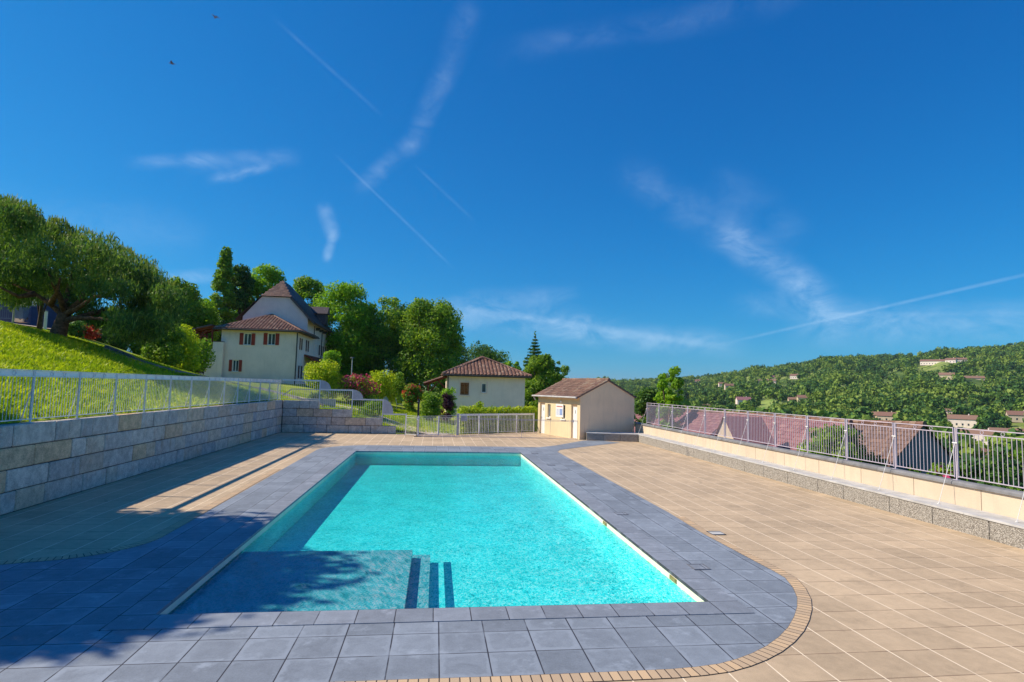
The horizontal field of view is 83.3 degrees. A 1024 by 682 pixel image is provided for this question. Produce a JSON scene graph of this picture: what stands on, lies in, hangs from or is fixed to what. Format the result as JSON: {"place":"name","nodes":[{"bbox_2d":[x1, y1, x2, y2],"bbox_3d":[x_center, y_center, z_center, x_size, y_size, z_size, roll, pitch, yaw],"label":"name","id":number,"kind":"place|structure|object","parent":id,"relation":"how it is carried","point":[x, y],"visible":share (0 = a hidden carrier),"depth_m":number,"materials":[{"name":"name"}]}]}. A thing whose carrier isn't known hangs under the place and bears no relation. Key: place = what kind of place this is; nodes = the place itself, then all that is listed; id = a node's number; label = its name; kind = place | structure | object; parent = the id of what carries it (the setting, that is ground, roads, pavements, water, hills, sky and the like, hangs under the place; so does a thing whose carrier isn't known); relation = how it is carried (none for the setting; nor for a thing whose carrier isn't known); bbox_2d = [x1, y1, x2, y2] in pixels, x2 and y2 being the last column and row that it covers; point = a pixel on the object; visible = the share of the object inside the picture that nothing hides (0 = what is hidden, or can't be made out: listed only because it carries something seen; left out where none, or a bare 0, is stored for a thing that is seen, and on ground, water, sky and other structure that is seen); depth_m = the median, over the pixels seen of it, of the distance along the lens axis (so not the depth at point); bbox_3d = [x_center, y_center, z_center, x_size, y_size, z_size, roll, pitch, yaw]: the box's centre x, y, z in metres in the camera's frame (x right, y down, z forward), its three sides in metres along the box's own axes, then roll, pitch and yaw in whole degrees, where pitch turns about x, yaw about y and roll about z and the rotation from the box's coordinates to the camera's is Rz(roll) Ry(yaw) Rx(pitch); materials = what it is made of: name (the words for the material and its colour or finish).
{"place":"outdoors","nodes":[
{"label":"outdoors","id":0,"kind":"place"},
{"bbox_2d":[0,320,291,422],"bbox_3d":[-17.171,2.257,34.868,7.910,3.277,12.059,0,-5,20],"label":"slope path","id":1,"kind":"structure","parent":0,"point":[161,369],"depth_m":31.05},
{"bbox_2d":[283,389,335,406],"bbox_3d":[-13.537,4.009,38.109,3.600,1.680,0.315,2,-5,-7],"label":"ramp railing","id":2,"kind":"object","parent":1,"relation":"on","point":[328,402],"visible":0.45,"depth_m":38.14,"materials":[{"name":"grey metal"}]},
{"bbox_2d":[220,380,453,432],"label":"lawn grass","id":3,"kind":"structure","parent":0,"point":[400,419],"depth_m":41.44,"materials":[{"name":"plant"}]},
{"bbox_2d":[298,396,448,433],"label":"garden path","id":4,"kind":"structure","parent":0,"point":[425,432],"depth_m":38.24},
{"bbox_2d":[184,454,692,612],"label":"water","id":5,"kind":"structure","parent":0,"point":[472,535],"depth_m":11.40,"materials":[{"name":"teal liquid"}]},
{"bbox_2d":[0,431,1023,681],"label":"paved terrace","id":6,"kind":"structure","parent":0,"point":[898,597],"depth_m":11.39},
{"bbox_2d":[0,469,279,564],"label":"brick edging","id":7,"kind":"object","parent":6,"relation":"on","point":[169,529],"visible":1,"depth_m":11.19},
{"bbox_2d":[281,400,395,433],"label":"stepped stone wall","id":8,"kind":"structure","parent":6,"relation":"on","point":[304,416],"depth_m":34.84,"materials":[{"name":"stone"}]},
{"bbox_2d":[282,379,406,432],"bbox_3d":[-10.186,3.998,35.191,7.454,3.160,0.035,2,-5,-7],"label":"stepped railing","id":9,"kind":"object","parent":8,"relation":"on","point":[387,408],"visible":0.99,"depth_m":35.30,"materials":[{"name":"metal"}]},
{"bbox_2d":[0,445,796,681],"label":"bluestone border","id":10,"kind":"object","parent":6,"relation":"on","point":[55,615],"visible":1,"depth_m":7.00,"materials":[{"name":"stone"}]},
{"bbox_2d":[687,564,710,569],"bbox_3d":[3.216,3.885,9.917,0.300,0.012,0.300,2,-5,-7],"label":"access lid","id":11,"kind":"object","parent":10,"relation":"on","point":[698,566],"visible":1,"depth_m":9.87,"materials":[{"name":"plastic"}]},
{"bbox_2d":[97,450,753,630],"bbox_3d":[-2.072,4.346,16.997,8.310,0.049,19.510,2,-5,-7],"label":"pool coping","id":12,"kind":"object","parent":6,"relation":"on","point":[144,612],"visible":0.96,"depth_m":7.92,"materials":[{"name":"stone"}]},
{"bbox_2d":[405,413,458,435],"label":"entrance gate","id":13,"kind":"structure","parent":6,"relation":"on","point":[456,426],"depth_m":34.66,"materials":[{"name":"metal"}]},
{"bbox_2d":[160,452,704,613],"bbox_3d":[-2.080,4.656,16.972,7.450,0.576,18.650,2,-5,-7],"label":"pool basin","id":14,"kind":"object","parent":6,"relation":"in","point":[356,528],"visible":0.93,"depth_m":12.52,"materials":[{"name":"green plastic"}]},
{"bbox_2d":[459,413,534,433],"bbox_3d":[-0.864,5.391,37.701,6.065,1.300,0.068,5,-6,-37],"label":"fence","id":15,"kind":"object","parent":6,"relation":"on","point":[500,414],"visible":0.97,"depth_m":37.73,"materials":[{"name":"metal"}]},
{"bbox_2d":[419,418,577,439],"bbox_3d":[-0.775,5.208,34.362,9.437,1.130,0.474,2,-5,-4],"label":"fence","id":16,"kind":"object","parent":6,"relation":"on","point":[494,419],"visible":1,"depth_m":34.56,"materials":[{"name":"metal"}]},
{"bbox_2d":[529,440,617,451],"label":"bluestone path","id":17,"kind":"structure","parent":6,"relation":"on","point":[583,443],"depth_m":30.87,"materials":[{"name":"stone"}]},
{"bbox_2d":[340,517,811,681],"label":"brick edging","id":18,"kind":"object","parent":6,"relation":"on","point":[790,634],"visible":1,"depth_m":6.29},
{"bbox_2d":[586,432,1023,548],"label":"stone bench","id":19,"kind":"object","parent":6,"relation":"on","point":[1006,530],"visible":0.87,"depth_m":16.07,"materials":[{"name":"stone"}]},
{"bbox_2d":[0,327,1023,447],"bbox_3d":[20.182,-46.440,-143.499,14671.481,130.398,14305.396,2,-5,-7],"label":"ground","id":20,"kind":"structure","parent":0,"point":[288,387],"depth_m":54.98,"materials":[{"name":"green plant"}]},
{"bbox_2d":[0,296,71,327],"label":"entrance building","id":21,"kind":"structure","parent":20,"relation":"on","point":[52,314],"depth_m":43.81,"materials":[{"name":"blue metal"}]},
{"bbox_2d":[34,254,60,329],"bbox_3d":[-29.127,-2.825,35.967,2.292,5.492,2.194,2,-5,-7],"label":"young tree","id":22,"kind":"object","parent":20,"relation":"on","point":[41,309],"visible":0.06,"depth_m":35.69,"materials":[{"name":"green plant"}]},
{"bbox_2d":[67,320,89,337],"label":"bush","id":23,"kind":"object","parent":20,"relation":"on","point":[76,328],"visible":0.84,"depth_m":40.21,"materials":[{"name":"green plant"}]},
{"bbox_2d":[83,324,100,340],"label":"pink bush","id":24,"kind":"object","parent":20,"relation":"on","point":[90,334],"visible":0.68,"depth_m":41.35,"materials":[{"name":"red plant"}]},
{"bbox_2d":[0,193,191,349],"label":"umbrella pine","id":25,"kind":"object","parent":20,"relation":"on","point":[150,311],"visible":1,"depth_m":29.39,"materials":[{"name":"green plant"}]},
{"bbox_2d":[92,325,130,351],"bbox_3d":[-30.753,-0.161,44.488,3.102,2.914,3.337,-3,-6,41],"label":"bush","id":26,"kind":"object","parent":20,"relation":"on","point":[103,340],"visible":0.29,"depth_m":43.86,"materials":[{"name":"green plant"}]},
{"bbox_2d":[127,342,143,354],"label":"bush","id":27,"kind":"object","parent":20,"relation":"on","point":[134,350],"visible":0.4,"depth_m":44.16,"materials":[{"name":"green plant"}]},
{"bbox_2d":[0,400,281,515],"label":"stone retaining wall","id":28,"kind":"structure","parent":20,"relation":"on","point":[44,461],"depth_m":16.28,"materials":[{"name":"stone"}]},
{"bbox_2d":[0,369,281,422],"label":"slope railing","id":29,"kind":"object","parent":28,"relation":"on","point":[33,374],"visible":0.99,"depth_m":17.15,"materials":[{"name":"metal"}]},
{"bbox_2d":[140,323,186,366],"bbox_3d":[-23.641,0.431,39.333,2.732,3.769,2.654,0,-5,17],"label":"laurel bush","id":30,"kind":"object","parent":20,"relation":"on","point":[164,351],"visible":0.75,"depth_m":38.79,"materials":[{"name":"green plant"}]},
{"bbox_2d":[173,324,200,372],"bbox_3d":[-24.307,0.605,42.235,2.832,3.732,2.796,2,-5,-7],"label":"bright bush","id":31,"kind":"object","parent":20,"relation":"on","point":[191,347],"visible":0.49,"depth_m":41.98,"materials":[{"name":"green plant"}]},
{"bbox_2d":[170,275,208,341],"bbox_3d":[-33.914,-1.379,58.205,5.114,10.254,5.528,-1,-5,27],"label":"broadleaf tree","id":32,"kind":"object","parent":20,"relation":"on","point":[194,303],"visible":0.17,"depth_m":57.91,"materials":[{"name":"green plant"}]},
{"bbox_2d":[177,298,220,345],"bbox_3d":[-34.708,-0.501,62.174,6.003,8.919,5.494,5,-6,-40],"label":"broadleaf tree","id":33,"kind":"object","parent":20,"relation":"on","point":[211,317],"visible":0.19,"depth_m":62.00,"materials":[{"name":"green plant"}]},
{"bbox_2d":[192,337,216,373],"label":"bush","id":34,"kind":"object","parent":20,"relation":"on","point":[205,350],"visible":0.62,"depth_m":47.16,"materials":[{"name":"green plant"}]},
{"bbox_2d":[197,317,225,347],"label":"broadleaf tree","id":35,"kind":"object","parent":20,"relation":"on","point":[221,323],"visible":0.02,"depth_m":68.15,"materials":[{"name":"green plant"}]},
{"bbox_2d":[104,345,323,406],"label":"kerb","id":36,"kind":"structure","parent":20,"relation":"on","point":[131,356],"depth_m":31.56,"materials":[{"name":"stone"}]},
{"bbox_2d":[208,246,238,323],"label":"poplar","id":37,"kind":"object","parent":20,"relation":"on","point":[221,281],"visible":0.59,"depth_m":70.17,"materials":[{"name":"green plant"}]},
{"bbox_2d":[229,263,255,320],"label":"broadleaf tree","id":38,"kind":"object","parent":20,"relation":"on","point":[243,279],"visible":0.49,"depth_m":72.19,"materials":[{"name":"green plant"}]},
{"bbox_2d":[235,263,286,312],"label":"broadleaf tree","id":39,"kind":"object","parent":20,"relation":"on","point":[262,285],"visible":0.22,"depth_m":75.91,"materials":[{"name":"green plant"}]},
{"bbox_2d":[192,281,332,383],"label":"house","id":40,"kind":"structure","parent":20,"relation":"on","point":[280,330],"depth_m":57.67,"materials":[{"name":"white paint"}]},
{"bbox_2d":[242,333,251,345],"bbox_3d":[-26.293,-0.147,57.274,0.869,1.241,0.200,2,-5,-7],"label":"window","id":41,"kind":"structure","parent":40,"relation":"in","point":[247,336],"depth_m":57.34,"materials":[{"name":"white paint"}]},
{"bbox_2d":[266,333,275,345],"bbox_3d":[-24.030,-0.148,57.572,0.880,1.247,0.200,2,-5,-7],"label":"window","id":42,"kind":"structure","parent":40,"relation":"in","point":[271,336],"depth_m":57.64,"materials":[{"name":"glass"}]},
{"bbox_2d":[292,275,328,325],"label":"broadleaf tree","id":43,"kind":"object","parent":20,"relation":"on","point":[307,287],"visible":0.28,"depth_m":80.67,"materials":[{"name":"green plant"}]},
{"bbox_2d":[302,359,344,398],"bbox_3d":[-15.780,3.220,48.298,3.516,3.704,3.686,2,-5,-7],"label":"golden bush","id":44,"kind":"object","parent":20,"relation":"on","point":[328,373],"visible":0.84,"depth_m":47.81,"materials":[{"name":"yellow plant"}]},
{"bbox_2d":[320,350,341,368],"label":"bush","id":45,"kind":"object","parent":20,"relation":"on","point":[331,355],"visible":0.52,"depth_m":53.82,"materials":[{"name":"green plant"}]},
{"bbox_2d":[310,280,378,382],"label":"broadleaf tree","id":46,"kind":"object","parent":20,"relation":"on","point":[343,342],"visible":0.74,"depth_m":74.43,"materials":[{"name":"green plant"}]},
{"bbox_2d":[338,373,381,405],"bbox_3d":[-13.230,4.433,49.385,3.457,3.404,3.378,-2,-6,39],"label":"oleander","id":47,"kind":"object","parent":20,"relation":"on","point":[360,383],"visible":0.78,"depth_m":48.82,"materials":[{"name":"pink plant"}]},
{"bbox_2d":[354,398,383,417],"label":"bush","id":48,"kind":"object","parent":20,"relation":"on","point":[373,412],"visible":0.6,"depth_m":38.52,"materials":[{"name":"green plant"}]},
{"bbox_2d":[351,295,409,384],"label":"broadleaf tree","id":49,"kind":"object","parent":20,"relation":"on","point":[383,333],"visible":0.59,"depth_m":76.56,"materials":[{"name":"green plant"}]},
{"bbox_2d":[369,369,398,404],"bbox_3d":[-11.911,4.370,52.659,2.711,3.655,2.946,-3,-6,41],"label":"bush","id":50,"kind":"object","parent":20,"relation":"on","point":[379,379],"visible":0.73,"depth_m":52.32,"materials":[{"name":"green plant"}]},
{"bbox_2d":[390,372,404,404],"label":"bush","id":51,"kind":"object","parent":20,"relation":"on","point":[400,385],"visible":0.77,"depth_m":55.62,"materials":[{"name":"green plant"}]},
{"bbox_2d":[383,302,429,384],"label":"broadleaf tree","id":52,"kind":"object","parent":20,"relation":"on","point":[403,307],"visible":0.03,"depth_m":87.04,"materials":[{"name":"green plant"}]},
{"bbox_2d":[401,383,423,412],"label":"red tipped bush","id":53,"kind":"object","parent":20,"relation":"on","point":[412,393],"visible":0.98,"depth_m":50.58,"materials":[{"name":"green plant"}]},
{"bbox_2d":[391,297,465,398],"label":"broadleaf tree","id":54,"kind":"object","parent":20,"relation":"on","point":[441,337],"visible":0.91,"depth_m":73.17,"materials":[{"name":"green plant"}]},
{"bbox_2d":[420,390,442,420],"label":"bush","id":55,"kind":"object","parent":20,"relation":"on","point":[430,407],"visible":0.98,"depth_m":45.80,"materials":[{"name":"green plant"}]},
{"bbox_2d":[440,392,454,421],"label":"purple bush","id":56,"kind":"object","parent":20,"relation":"on","point":[447,400],"visible":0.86,"depth_m":47.30,"materials":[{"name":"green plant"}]},
{"bbox_2d":[440,387,456,419],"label":"bush","id":57,"kind":"object","parent":20,"relation":"on","point":[448,392],"visible":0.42,"depth_m":48.28,"materials":[{"name":"green plant"}]},
{"bbox_2d":[433,344,468,397],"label":"broadleaf tree","id":58,"kind":"object","parent":20,"relation":"on","point":[464,349],"visible":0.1,"depth_m":94.14,"materials":[{"name":"green plant"}]},
{"bbox_2d":[423,356,531,419],"bbox_3d":[-3.600,4.721,55.793,9.754,6.617,9.234,2,-5,-7],"label":"bungalow","id":59,"kind":"object","parent":20,"relation":"on","point":[487,382],"visible":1,"depth_m":52.03,"materials":[{"name":"white paint"}]},
{"bbox_2d":[459,381,469,395],"bbox_3d":[-4.254,4.292,51.701,0.998,1.314,0.140,2,-5,-7],"label":"window","id":60,"kind":"structure","parent":59,"relation":"in","point":[463,384],"depth_m":51.72,"materials":[{"name":"wood"}]},
{"bbox_2d":[480,382,487,393],"bbox_3d":[-2.538,4.223,51.963,0.673,1.015,0.180,2,-5,-7],"label":"window","id":61,"kind":"structure","parent":59,"relation":"in","point":[483,386],"depth_m":51.98,"materials":[{"name":"white paint"}]},
{"bbox_2d":[459,340,512,364],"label":"broadleaf tree","id":62,"kind":"object","parent":20,"relation":"on","point":[489,353],"visible":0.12,"depth_m":90.99,"materials":[{"name":"green plant"}]},
{"bbox_2d":[456,405,537,433],"bbox_3d":[-0.912,5.517,39.592,7.318,2.243,1.301,5,-6,-39],"label":"hedge","id":63,"kind":"object","parent":20,"relation":"on","point":[489,410],"visible":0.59,"depth_m":39.29,"materials":[{"name":"green plant"}]},
{"bbox_2d":[505,361,521,369],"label":"broadleaf tree","id":64,"kind":"object","parent":20,"relation":"on","point":[516,365],"visible":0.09,"depth_m":88.47,"materials":[{"name":"green plant"}]},
{"bbox_2d":[523,331,541,407],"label":"spruce","id":65,"kind":"object","parent":20,"relation":"on","point":[533,352],"visible":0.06,"depth_m":72.73,"materials":[{"name":"green plant"}]},
{"bbox_2d":[523,353,553,427],"bbox_3d":[3.027,6.385,64.576,3.859,10.155,3.513,4,-5,-25],"label":"broadleaf tree","id":66,"kind":"object","parent":20,"relation":"on","point":[540,368],"visible":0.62,"depth_m":64.14,"materials":[{"name":"green plant"}]},
{"bbox_2d":[545,358,563,384],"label":"broadleaf tree","id":67,"kind":"object","parent":20,"relation":"on","point":[556,376],"visible":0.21,"depth_m":66.39,"materials":[{"name":"green plant"}]},
{"bbox_2d":[561,365,569,377],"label":"broadleaf tree","id":68,"kind":"object","parent":20,"relation":"on","point":[565,371],"visible":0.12,"depth_m":69.00,"materials":[{"name":"green plant"}]},
{"bbox_2d":[633,387,660,425],"bbox_3d":[12.440,8.740,53.590,3.054,9.055,3.337,2,-5,-7],"label":"broadleaf tree","id":69,"kind":"object","parent":20,"relation":"on","point":[645,397],"visible":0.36,"depth_m":53.19,"materials":[{"name":"green plant"}]},
{"bbox_2d":[653,366,685,428],"bbox_3d":[12.711,7.013,46.646,2.656,10.058,2.986,2,-5,-7],"label":"broadleaf tree","id":70,"kind":"object","parent":20,"relation":"on","point":[669,397],"visible":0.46,"depth_m":46.45,"materials":[{"name":"green plant"}]},
{"bbox_2d":[634,408,731,435],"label":"house","id":71,"kind":"structure","parent":20,"relation":"on","point":[695,420],"depth_m":44.49,"materials":[{"name":"red tile"}]},
{"bbox_2d":[714,416,773,444],"bbox_3d":[12.925,8.615,32.241,2.320,8.688,2.815,2,-5,-7],"label":"gabled annex","id":72,"kind":"object","parent":20,"relation":"on","point":[752,435],"visible":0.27,"depth_m":31.93,"materials":[{"name":"red tile"}]},
{"bbox_2d":[714,411,859,451],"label":"house","id":73,"kind":"structure","parent":20,"relation":"on","point":[784,430],"depth_m":33.11,"materials":[{"name":"red tile"}]},
{"bbox_2d":[597,341,1023,453],"bbox_3d":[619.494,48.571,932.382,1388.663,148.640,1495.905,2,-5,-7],"label":"hillside woods","id":74,"kind":"object","parent":20,"relation":"on","point":[904,399],"visible":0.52,"depth_m":575.78,"materials":[{"name":"plant"}]},
{"bbox_2d":[634,422,1023,519],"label":"parapet wall","id":75,"kind":"structure","parent":20,"relation":"on","point":[994,499],"depth_m":16.51,"materials":[{"name":"stone"}]},
{"bbox_2d":[639,403,1023,522],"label":"terrace railing","id":76,"kind":"object","parent":75,"relation":"on","point":[955,451],"visible":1,"depth_m":17.52,"materials":[{"name":"metal"}]},
{"bbox_2d":[797,423,863,461],"bbox_3d":[13.881,7.457,25.109,2.682,7.700,2.924,-2,-6,35],"label":"broadleaf tree","id":77,"kind":"object","parent":20,"relation":"on","point":[815,446],"visible":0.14,"depth_m":25.06,"materials":[{"name":"green plant"}]},
{"bbox_2d":[825,426,887,465],"bbox_3d":[15.102,7.590,25.716,3.098,7.592,2.806,-3,-6,41],"label":"broadleaf tree","id":78,"kind":"object","parent":20,"relation":"on","point":[863,450],"visible":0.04,"depth_m":25.26,"materials":[{"name":"green plant"}]},
{"bbox_2d":[876,411,896,419],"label":"hillside house","id":79,"kind":"structure","parent":20,"relation":"on","point":[884,415],"depth_m":404.93,"materials":[{"name":"tile"}]},
{"bbox_2d":[853,420,975,482],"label":"house roof","id":80,"kind":"structure","parent":20,"relation":"on","point":[882,441],"depth_m":26.23,"materials":[{"name":"brown tile"}]},
{"bbox_2d":[920,359,944,365],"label":"hillside house","id":81,"kind":"structure","parent":20,"relation":"on","point":[923,362],"depth_m":810.49,"materials":[{"name":"tile"}]},
{"bbox_2d":[929,427,952,445],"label":"valley tree","id":82,"kind":"object","parent":20,"relation":"on","point":[943,435],"visible":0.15,"depth_m":151.60,"materials":[{"name":"plant"}]},
{"bbox_2d":[926,462,967,480],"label":"oleander","id":83,"kind":"object","parent":20,"relation":"on","point":[938,469],"visible":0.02,"depth_m":19.04,"materials":[{"name":"green plant"}]},
{"bbox_2d":[937,438,960,458],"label":"valley tree","id":84,"kind":"object","parent":20,"relation":"on","point":[946,446],"visible":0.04,"depth_m":128.91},
{"bbox_2d":[947,414,977,427],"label":"hillside house","id":85,"kind":"structure","parent":20,"relation":"on","point":[967,421],"depth_m":379.68,"materials":[{"name":"tile"}]},
{"bbox_2d":[948,459,985,481],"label":"bush","id":86,"kind":"object","parent":20,"relation":"on","point":[972,467],"visible":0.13,"depth_m":23.00,"materials":[{"name":"green plant"}]},
{"bbox_2d":[952,435,990,466],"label":"valley tree","id":87,"kind":"object","parent":20,"relation":"on","point":[967,447],"visible":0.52,"depth_m":141.09,"materials":[{"name":"plant"}]},
{"bbox_2d":[960,453,983,468],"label":"valley tree","id":88,"kind":"object","parent":20,"relation":"on","point":[972,458],"visible":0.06,"depth_m":124.22,"materials":[{"name":"plant"}]},
{"bbox_2d":[960,428,1001,444],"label":"hillside house","id":89,"kind":"structure","parent":20,"relation":"on","point":[990,433],"depth_m":326.68,"materials":[{"name":"tile"}]},
{"bbox_2d":[970,454,1021,488],"bbox_3d":[23.923,9.705,28.790,2.392,7.981,2.452,2,-5,-7],"label":"bush","id":90,"kind":"object","parent":20,"relation":"on","point":[1001,466],"visible":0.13,"depth_m":28.85,"materials":[{"name":"green plant"}]},
{"bbox_2d":[977,446,1021,489],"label":"valley tree","id":91,"kind":"object","parent":20,"relation":"on","point":[1004,458],"visible":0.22,"depth_m":112.91,"materials":[{"name":"plant"}]},
{"bbox_2d":[982,434,1023,472],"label":"valley tree","id":92,"kind":"object","parent":20,"relation":"on","point":[1019,444],"visible":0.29,"depth_m":123.87,"materials":[{"name":"plant"}]},
{"bbox_2d":[988,427,1023,432],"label":"hillside house","id":93,"kind":"structure","parent":20,"relation":"on","point":[1002,429],"depth_m":333.64,"materials":[{"name":"tile"}]},
{"bbox_2d":[1005,410,1023,422],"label":"hillside house","id":94,"kind":"structure","parent":20,"relation":"on","point":[1016,416],"depth_m":390.67,"materials":[{"name":"tile"}]},
{"bbox_2d":[1006,449,1023,490],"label":"bush","id":95,"kind":"object","parent":20,"relation":"on","point":[1019,458],"visible":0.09,"depth_m":33.70,"materials":[{"name":"green plant"}]},
{"bbox_2d":[1008,458,1023,490],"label":"valley tree","id":96,"kind":"object","parent":20,"relation":"on","point":[1016,467],"visible":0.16,"depth_m":116.56,"materials":[{"name":"plant"}]},
{"bbox_2d":[532,378,635,439],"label":"pool shed","id":97,"kind":"structure","parent":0,"point":[598,404],"depth_m":35.92,"materials":[{"name":"paint"}]},
{"bbox_2d":[541,405,544,432],"bbox_3d":[2.114,5.210,38.517,0.090,1.899,0.590,4,-5,-28],"label":"door","id":98,"kind":"structure","parent":97,"relation":"in","point":[543,406],"depth_m":38.58,"materials":[{"name":"white paint"}]},
{"bbox_2d":[556,404,562,416],"bbox_3d":[3.019,4.419,36.638,0.024,0.820,0.860,4,-5,-28],"label":"notice board","id":99,"kind":"object","parent":97,"relation":"attached to","point":[559,410],"visible":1,"depth_m":36.62,"materials":[{"name":"paper"}]},
{"bbox_2d":[573,407,576,437],"bbox_3d":[3.891,4.987,35.208,0.052,1.899,0.570,4,-5,-28],"label":"door","id":100,"kind":"structure","parent":97,"relation":"in","point":[574,408],"depth_m":35.23,"materials":[{"name":"white paint"}]},
{"bbox_2d":[753,396,782,410],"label":"meadow","id":101,"kind":"structure","parent":0,"point":[765,402],"depth_m":528.68,"materials":[{"name":"plant"}]},
{"bbox_2d":[917,362,960,370],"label":"meadow","id":102,"kind":"structure","parent":0,"point":[938,365],"depth_m":780.71,"materials":[{"name":"plant"}]},
{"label":"car park","id":103,"kind":"structure","parent":0,"visible":0},
{"bbox_2d":[15,305,28,319],"bbox_3d":[-34.806,-2.019,40.894,0.640,0.970,0.710,2,-5,-7],"label":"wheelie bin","id":104,"kind":"object","parent":103,"relation":"on","point":[20,314],"visible":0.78,"depth_m":40.65,"materials":[{"name":"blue plastic"}]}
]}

